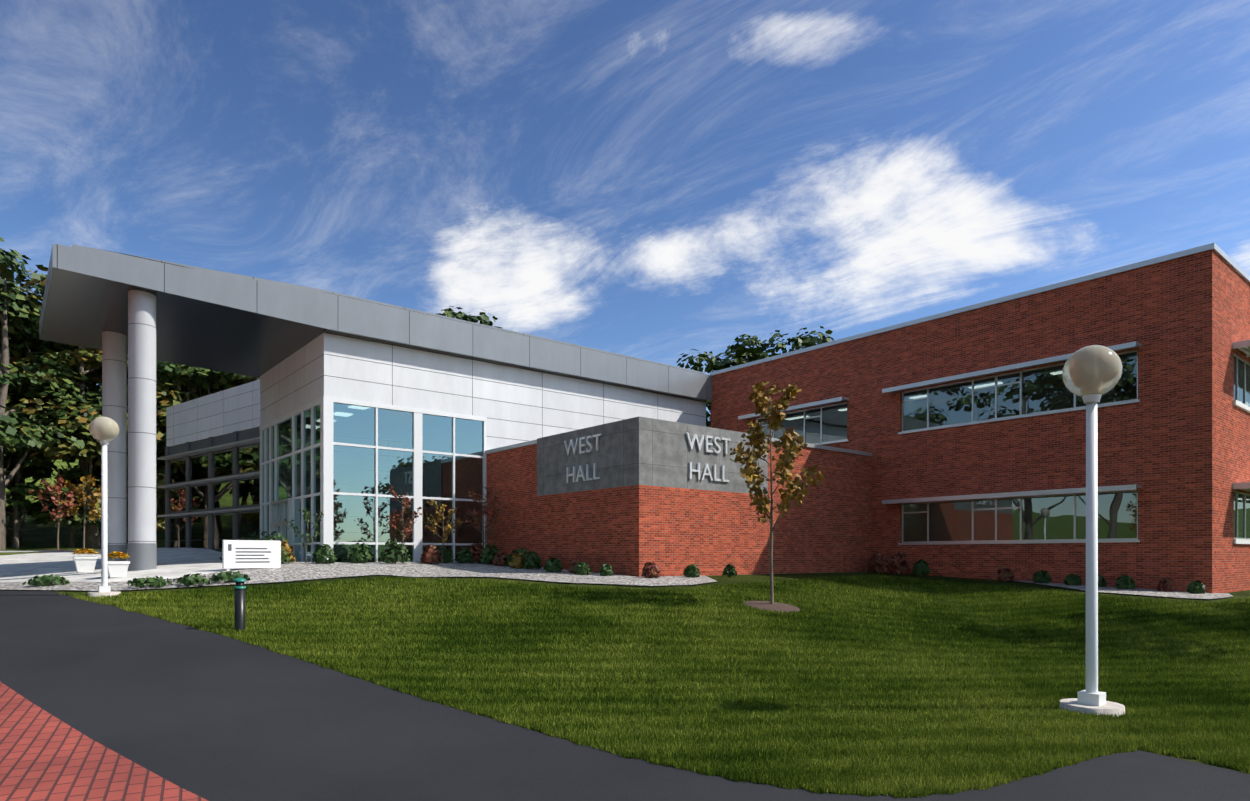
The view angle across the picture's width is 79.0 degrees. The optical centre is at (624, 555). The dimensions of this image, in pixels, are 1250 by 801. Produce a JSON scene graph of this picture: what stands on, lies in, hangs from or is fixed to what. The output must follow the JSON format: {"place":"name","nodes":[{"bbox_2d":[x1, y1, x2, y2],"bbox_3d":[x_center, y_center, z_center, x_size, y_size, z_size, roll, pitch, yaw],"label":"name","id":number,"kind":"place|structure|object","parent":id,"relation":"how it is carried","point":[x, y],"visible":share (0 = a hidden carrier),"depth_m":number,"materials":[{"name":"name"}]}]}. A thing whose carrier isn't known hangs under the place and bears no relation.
{"place":"outdoors","nodes":[
{"label":"outdoors","id":0,"kind":"place"},
{"bbox_2d":[0,551,66,551],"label":"road","id":1,"kind":"structure","parent":0,"point":[33,551],"depth_m":42.63,"materials":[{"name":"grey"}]},
{"bbox_2d":[0,548,295,581],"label":"entrance plaza","id":2,"kind":"structure","parent":0,"point":[173,563],"depth_m":26.50,"materials":[{"name":"concrete"}]},
{"bbox_2d":[73,548,97,571],"bbox_3d":[-16.498,0.147,23.190,0.652,0.737,0.672,0,0,-40],"label":"flower planter","id":3,"kind":"object","parent":2,"relation":"on","point":[85,563],"visible":1,"depth_m":23.03,"materials":[{"name":"white concrete"}]},
{"bbox_2d":[108,551,129,577],"bbox_3d":[-13.262,0.231,19.794,0.589,0.678,0.573,0,0,-40],"label":"flower planter","id":4,"kind":"object","parent":2,"relation":"on","point":[117,568],"visible":0.96,"depth_m":19.65,"materials":[{"name":"white concrete"}]},
{"bbox_2d":[246,530,269,539],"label":"shrub","id":5,"kind":"object","parent":2,"relation":"on","point":[257,536],"visible":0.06,"depth_m":25.50,"materials":[{"name":"green plant"}]},
{"bbox_2d":[262,531,291,553],"bbox_3d":[-11.359,-0.247,24.700,1.085,1.086,1.054,0,0,-40],"label":"shrub","id":6,"kind":"object","parent":2,"relation":"on","point":[280,536],"visible":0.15,"depth_m":24.64,"materials":[{"name":"green plant"}]},
{"bbox_2d":[0,590,1249,800],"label":"asphalt path","id":7,"kind":"structure","parent":0,"point":[208,716],"depth_m":7.22,"materials":[{"name":"black asphalt"}]},
{"bbox_2d":[0,443,1249,797],"bbox_3d":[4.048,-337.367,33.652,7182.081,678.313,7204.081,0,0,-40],"label":"lawn ground","id":8,"kind":"structure","parent":0,"point":[44,537],"depth_m":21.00,"materials":[{"name":"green plant"}]},
{"bbox_2d":[3,433,74,548],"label":"forest tree","id":9,"kind":"object","parent":8,"relation":"on","point":[27,506],"visible":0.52,"depth_m":46.68,"materials":[{"name":"green plant"}]},
{"bbox_2d":[0,282,101,541],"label":"forest tree","id":10,"kind":"object","parent":8,"relation":"on","point":[10,485],"visible":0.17,"depth_m":50.41,"materials":[{"name":"green plant"}]},
{"bbox_2d":[29,473,76,549],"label":"sapling","id":11,"kind":"object","parent":8,"relation":"on","point":[57,487],"visible":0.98,"depth_m":45.16,"materials":[{"name":"red plant"}]},
{"bbox_2d":[0,237,127,549],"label":"forest tree","id":12,"kind":"object","parent":8,"relation":"on","point":[11,328],"visible":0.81,"depth_m":45.59,"materials":[{"name":"green plant"}]},
{"bbox_2d":[16,465,127,547],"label":"forest tree","id":13,"kind":"object","parent":8,"relation":"on","point":[70,475],"visible":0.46,"depth_m":48.69,"materials":[{"name":"green plant"}]},
{"bbox_2d":[59,474,100,547],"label":"sapling","id":14,"kind":"object","parent":8,"relation":"on","point":[89,481],"visible":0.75,"depth_m":46.21,"materials":[{"name":"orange plant"}]},
{"bbox_2d":[0,269,190,548],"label":"forest tree","id":15,"kind":"object","parent":8,"relation":"on","point":[83,356],"visible":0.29,"depth_m":48.40,"materials":[{"name":"green plant"}]},
{"bbox_2d":[0,682,207,800],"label":"red brick paving","id":16,"kind":"structure","parent":8,"relation":"on","point":[45,755],"depth_m":6.23,"materials":[{"name":"red brick"}]},
{"bbox_2d":[88,417,120,597],"bbox_3d":[-11.311,-0.940,16.482,0.613,4.148,0.613,0,0,-40],"label":"lamp post","id":17,"kind":"object","parent":8,"relation":"on","point":[104,431],"visible":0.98,"depth_m":16.43,"materials":[{"name":"white painted metal"},{"name":"frosted glass"},{"name":"concrete"}]},
{"bbox_2d":[8,338,247,542],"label":"forest tree","id":18,"kind":"object","parent":8,"relation":"on","point":[88,390],"depth_m":52.06,"materials":[{"name":"green plant"}]},
{"bbox_2d":[91,377,188,530],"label":"forest tree","id":19,"kind":"object","parent":8,"relation":"on","point":[160,506],"depth_m":63.59,"materials":[{"name":"green plant"}]},
{"bbox_2d":[127,442,164,530],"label":"forest tree","id":20,"kind":"object","parent":8,"relation":"on","point":[160,521],"visible":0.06,"depth_m":51.45,"materials":[{"name":"green plant"}]},
{"bbox_2d":[65,344,235,496],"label":"forest tree","id":21,"kind":"object","parent":8,"relation":"on","point":[171,373],"visible":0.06,"depth_m":51.52,"materials":[{"name":"green plant"}]},
{"bbox_2d":[127,369,259,469],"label":"forest tree","id":22,"kind":"object","parent":8,"relation":"on","point":[226,385],"visible":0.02,"depth_m":54.65,"materials":[{"name":"green plant"}]},
{"bbox_2d":[156,365,257,398],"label":"forest tree","id":23,"kind":"object","parent":8,"relation":"on","point":[186,385],"visible":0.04,"depth_m":56.57,"materials":[{"name":"green plant"}]},
{"bbox_2d":[234,578,245,631],"bbox_3d":[-6.754,0.910,13.304,0.200,1.034,0.200,0,0,-40],"label":"bollard light","id":24,"kind":"object","parent":8,"relation":"on","point":[239,604],"visible":0.94,"depth_m":13.23,"materials":[{"name":"black metal"}]},
{"bbox_2d":[222,540,280,570],"bbox_3d":[-10.449,0.132,21.266,1.499,1.113,0.123,0,0,-43],"label":"directory sign","id":25,"kind":"object","parent":8,"relation":"on","point":[251,553],"visible":0.85,"depth_m":21.19,"materials":[{"name":"white"}]},
{"bbox_2d":[386,486,422,562],"bbox_3d":[-7.354,-0.952,25.415,1.139,2.691,1.513,0,0,7],"label":"small tree","id":26,"kind":"object","parent":8,"relation":"on","point":[411,521],"visible":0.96,"depth_m":25.22,"materials":[{"name":"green plant"}]},
{"bbox_2d":[38,549,799,611],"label":"mulch rings","id":27,"kind":"object","parent":8,"relation":"on","point":[775,606],"visible":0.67,"depth_m":16.73,"materials":[{"name":"brown soil"}]},
{"bbox_2d":[425,500,463,562],"bbox_3d":[-6.218,-0.769,26.053,1.413,2.342,1.350,0,0,-40],"label":"small tree","id":28,"kind":"object","parent":8,"relation":"on","point":[446,527],"visible":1,"depth_m":26.11,"materials":[{"name":"plant"}]},
{"bbox_2d":[436,306,501,327],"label":"forest tree","id":29,"kind":"object","parent":8,"relation":"on","point":[449,312],"visible":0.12,"depth_m":84.57,"materials":[{"name":"green plant"}]},
{"bbox_2d":[462,486,503,563],"bbox_3d":[-4.844,-1.020,26.340,1.449,2.896,1.417,0,0,-40],"label":"small tree","id":30,"kind":"object","parent":8,"relation":"on","point":[485,507],"visible":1,"depth_m":26.38,"materials":[{"name":"plant"}]},
{"bbox_2d":[472,490,500,546],"bbox_3d":[-4.909,-0.965,27.226,1.090,2.725,1.170,0,0,-7],"label":"small tree","id":31,"kind":"object","parent":8,"relation":"on","point":[478,511],"visible":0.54,"depth_m":27.12,"materials":[{"name":"orange plant"}]},
{"bbox_2d":[543,557,563,571],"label":"shrub","id":32,"kind":"object","parent":8,"relation":"on","point":[554,565],"visible":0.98,"depth_m":22.47,"materials":[{"name":"green plant"}]},
{"bbox_2d":[568,559,580,572],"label":"shrub","id":33,"kind":"object","parent":8,"relation":"on","point":[572,566],"visible":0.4,"depth_m":22.30,"materials":[{"name":"red plant"}]},
{"bbox_2d":[573,562,590,574],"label":"shrub","id":34,"kind":"object","parent":8,"relation":"on","point":[581,568],"visible":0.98,"depth_m":21.53,"materials":[{"name":"green plant"}]},
{"bbox_2d":[599,563,613,575],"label":"shrub","id":35,"kind":"object","parent":8,"relation":"on","point":[606,569],"visible":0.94,"depth_m":21.32,"materials":[{"name":"green plant"}]},
{"bbox_2d":[0,561,1231,598],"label":"river rock beds","id":36,"kind":"object","parent":8,"relation":"on","point":[296,571],"visible":0.77,"depth_m":20.99,"materials":[{"name":"grey gravel"}]},
{"bbox_2d":[22,574,69,585],"bbox_3d":[-13.898,0.631,18.296,0.834,0.375,0.867,0,0,17],"label":"bed tuft","id":37,"kind":"object","parent":36,"relation":"on","point":[45,580],"visible":0.98,"depth_m":18.09,"materials":[{"name":"green plant"}]},
{"bbox_2d":[127,576,172,587],"bbox_3d":[-11.079,0.649,17.699,0.905,0.356,0.929,0,0,-40],"label":"bed tuft","id":38,"kind":"object","parent":36,"relation":"on","point":[157,581],"visible":0.94,"depth_m":17.52,"materials":[{"name":"green plant"}]},
{"bbox_2d":[173,573,214,585],"bbox_3d":[-10.295,0.607,18.141,0.879,0.372,0.861,0,0,-7],"label":"bed tuft","id":39,"kind":"object","parent":36,"relation":"on","point":[193,579],"visible":0.98,"depth_m":17.92,"materials":[{"name":"green plant"}]},
{"bbox_2d":[209,571,250,580],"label":"bed tuft","id":40,"kind":"object","parent":36,"relation":"on","point":[225,576],"visible":0.85,"depth_m":18.53,"materials":[{"name":"green plant"}]},
{"bbox_2d":[275,540,295,561],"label":"shrub","id":41,"kind":"object","parent":36,"relation":"on","point":[289,551],"visible":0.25,"depth_m":23.47,"materials":[{"name":"yellow plant"}]},
{"bbox_2d":[281,546,290,563],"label":"shrub","id":42,"kind":"object","parent":36,"relation":"on","point":[284,559],"visible":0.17,"depth_m":23.07,"materials":[{"name":"green plant"}]},
{"bbox_2d":[285,508,323,562],"bbox_3d":[-9.889,-0.562,23.786,1.033,1.864,1.090,0,0,23],"label":"small tree","id":43,"kind":"object","parent":36,"relation":"on","point":[305,515],"visible":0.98,"depth_m":23.74,"materials":[{"name":"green plant"}]},
{"bbox_2d":[312,544,337,563],"bbox_3d":[-9.404,-0.009,23.735,0.761,0.712,0.739,0,0,-40],"label":"shrub","id":44,"kind":"object","parent":36,"relation":"on","point":[323,553],"visible":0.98,"depth_m":23.58,"materials":[{"name":"green plant"}]},
{"bbox_2d":[348,542,372,562],"bbox_3d":[-8.615,-0.043,24.631,0.802,0.764,0.793,0,0,-17],"label":"shrub","id":45,"kind":"object","parent":36,"relation":"on","point":[363,555],"visible":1,"depth_m":24.48,"materials":[{"name":"green plant"}]},
{"bbox_2d":[380,536,409,563],"bbox_3d":[-7.580,-0.141,24.963,0.973,0.994,0.976,0,0,-40],"label":"shrub","id":46,"kind":"object","parent":36,"relation":"on","point":[395,549],"visible":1,"depth_m":24.80,"materials":[{"name":"green plant"}]},
{"bbox_2d":[420,545,441,563],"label":"shrub","id":47,"kind":"object","parent":36,"relation":"on","point":[431,555],"visible":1,"depth_m":25.40,"materials":[{"name":"red plant"}]},
{"bbox_2d":[436,546,454,562],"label":"shrub","id":48,"kind":"object","parent":36,"relation":"on","point":[447,557],"visible":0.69,"depth_m":26.26,"materials":[{"name":"green plant"}]},
{"bbox_2d":[456,547,473,563],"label":"shrub","id":49,"kind":"object","parent":36,"relation":"on","point":[464,555],"visible":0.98,"depth_m":26.31,"materials":[{"name":"green plant"}]},
{"bbox_2d":[469,542,482,562],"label":"shrub","id":50,"kind":"object","parent":36,"relation":"on","point":[476,550],"visible":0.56,"depth_m":26.81,"materials":[{"name":"red plant"}]},
{"bbox_2d":[479,543,499,563],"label":"shrub","id":51,"kind":"object","parent":36,"relation":"on","point":[487,558],"visible":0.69,"depth_m":25.91,"materials":[{"name":"green plant"}]},
{"bbox_2d":[492,551,507,565],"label":"shrub","id":52,"kind":"object","parent":36,"relation":"on","point":[500,559],"visible":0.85,"depth_m":25.20,"materials":[{"name":"red plant"}]},
{"bbox_2d":[505,554,512,565],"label":"shrub","id":53,"kind":"object","parent":36,"relation":"on","point":[507,561],"visible":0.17,"depth_m":25.05,"materials":[{"name":"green plant"}]},
{"bbox_2d":[509,553,523,568],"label":"shrub","id":54,"kind":"object","parent":36,"relation":"on","point":[516,562],"visible":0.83,"depth_m":23.94,"materials":[{"name":"yellow plant"}]},
{"bbox_2d":[508,547,527,566],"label":"shrub","id":55,"kind":"object","parent":36,"relation":"on","point":[523,551],"visible":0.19,"depth_m":24.55,"materials":[{"name":"green plant"}]},
{"bbox_2d":[522,550,542,568],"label":"shrub","id":56,"kind":"object","parent":36,"relation":"on","point":[532,560],"visible":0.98,"depth_m":23.73,"materials":[{"name":"green plant"}]},
{"bbox_2d":[39,243,1249,592],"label":"hall building","id":57,"kind":"structure","parent":8,"relation":"on","point":[949,443],"depth_m":25.61,"materials":[{"name":"red brick"}]},
{"bbox_2d":[564,433,602,482],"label":"hall letters","id":58,"kind":"structure","parent":57,"relation":"attached to","point":[574,448],"depth_m":23.87,"materials":[{"name":"silver metal"}]},
{"bbox_2d":[686,433,730,481],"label":"hall letters","id":59,"kind":"structure","parent":57,"relation":"attached to","point":[699,445],"depth_m":23.47,"materials":[{"name":"silver metal"}]},
{"bbox_2d":[641,561,659,577],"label":"shrub","id":60,"kind":"object","parent":8,"relation":"on","point":[650,569],"visible":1,"depth_m":21.04,"materials":[{"name":"red plant"}]},
{"bbox_2d":[683,564,700,577],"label":"shrub","id":61,"kind":"object","parent":8,"relation":"on","point":[691,570],"visible":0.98,"depth_m":21.80,"materials":[{"name":"green plant"}]},
{"bbox_2d":[676,349,747,426],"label":"forest tree","id":62,"kind":"object","parent":8,"relation":"on","point":[710,362],"visible":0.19,"depth_m":91.81,"materials":[{"name":"green plant"}]},
{"bbox_2d":[722,564,736,576],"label":"shrub","id":63,"kind":"object","parent":8,"relation":"on","point":[729,570],"visible":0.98,"depth_m":22.96,"materials":[{"name":"green plant"}]},
{"bbox_2d":[709,330,811,419],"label":"forest tree","id":64,"kind":"object","parent":8,"relation":"on","point":[751,354],"visible":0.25,"depth_m":87.17,"materials":[{"name":"green plant"}]},
{"bbox_2d":[730,380,823,603],"bbox_3d":[3.326,-1.349,16.744,2.067,5.173,1.930,0,0,7],"label":"lawn sapling","id":65,"kind":"object","parent":8,"relation":"on","point":[773,414],"visible":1,"depth_m":16.58,"materials":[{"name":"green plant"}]},
{"bbox_2d":[788,326,833,351],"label":"forest tree","id":66,"kind":"object","parent":8,"relation":"on","point":[812,340],"visible":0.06,"depth_m":86.55,"materials":[{"name":"green plant"}]},
{"bbox_2d":[867,551,888,573],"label":"shrub","id":67,"kind":"object","parent":8,"relation":"on","point":[879,566],"visible":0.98,"depth_m":27.75,"materials":[{"name":"red plant"}]},
{"bbox_2d":[888,550,909,574],"bbox_3d":[9.905,0.276,27.489,0.720,0.957,0.712,0,0,-21],"label":"shrub","id":68,"kind":"object","parent":8,"relation":"on","point":[896,566],"visible":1,"depth_m":27.33,"materials":[{"name":"red plant"}]},
{"bbox_2d":[911,559,930,575],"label":"shrub","id":69,"kind":"object","parent":8,"relation":"on","point":[920,568],"visible":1,"depth_m":26.77,"materials":[{"name":"green plant"}]},
{"bbox_2d":[997,565,1013,581],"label":"shrub","id":70,"kind":"object","parent":8,"relation":"on","point":[1004,572],"visible":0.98,"depth_m":24.60,"materials":[{"name":"red plant"}]},
{"bbox_2d":[1033,570,1051,583],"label":"shrub","id":71,"kind":"object","parent":8,"relation":"on","point":[1041,576],"visible":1,"depth_m":23.76,"materials":[{"name":"green plant"}]},
{"bbox_2d":[1064,573,1081,584],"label":"shrub","id":72,"kind":"object","parent":8,"relation":"on","point":[1072,579],"visible":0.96,"depth_m":23.08,"materials":[{"name":"green plant"}]},
{"bbox_2d":[1060,345,1124,714],"bbox_3d":[5.359,-0.183,8.709,0.660,4.445,0.660,0,0,-40],"label":"lamp post","id":73,"kind":"object","parent":8,"relation":"on","point":[1091,375],"visible":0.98,"depth_m":8.65,"materials":[{"name":"white painted metal"},{"name":"frosted glass"},{"name":"concrete"}]},
{"bbox_2d":[1098,575,1106,586],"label":"shrub","id":74,"kind":"object","parent":8,"relation":"on","point":[1102,582],"visible":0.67,"depth_m":22.51,"materials":[{"name":"green plant"}]},
{"bbox_2d":[1115,575,1135,588],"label":"shrub","id":75,"kind":"object","parent":8,"relation":"on","point":[1125,582],"visible":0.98,"depth_m":22.00,"materials":[{"name":"green plant"}]},
{"bbox_2d":[1156,577,1175,591],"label":"shrub","id":76,"kind":"object","parent":8,"relation":"on","point":[1165,585],"visible":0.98,"depth_m":21.25,"materials":[{"name":"red plant"}]},
{"bbox_2d":[1186,580,1205,593],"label":"shrub","id":77,"kind":"object","parent":8,"relation":"on","point":[1196,587],"visible":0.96,"depth_m":20.72,"materials":[{"name":"green plant"}]},
{"bbox_2d":[0,0,1249,420],"label":"sky","id":78,"kind":"structure","parent":0,"point":[659,181],"materials":[{"name":"blue"}]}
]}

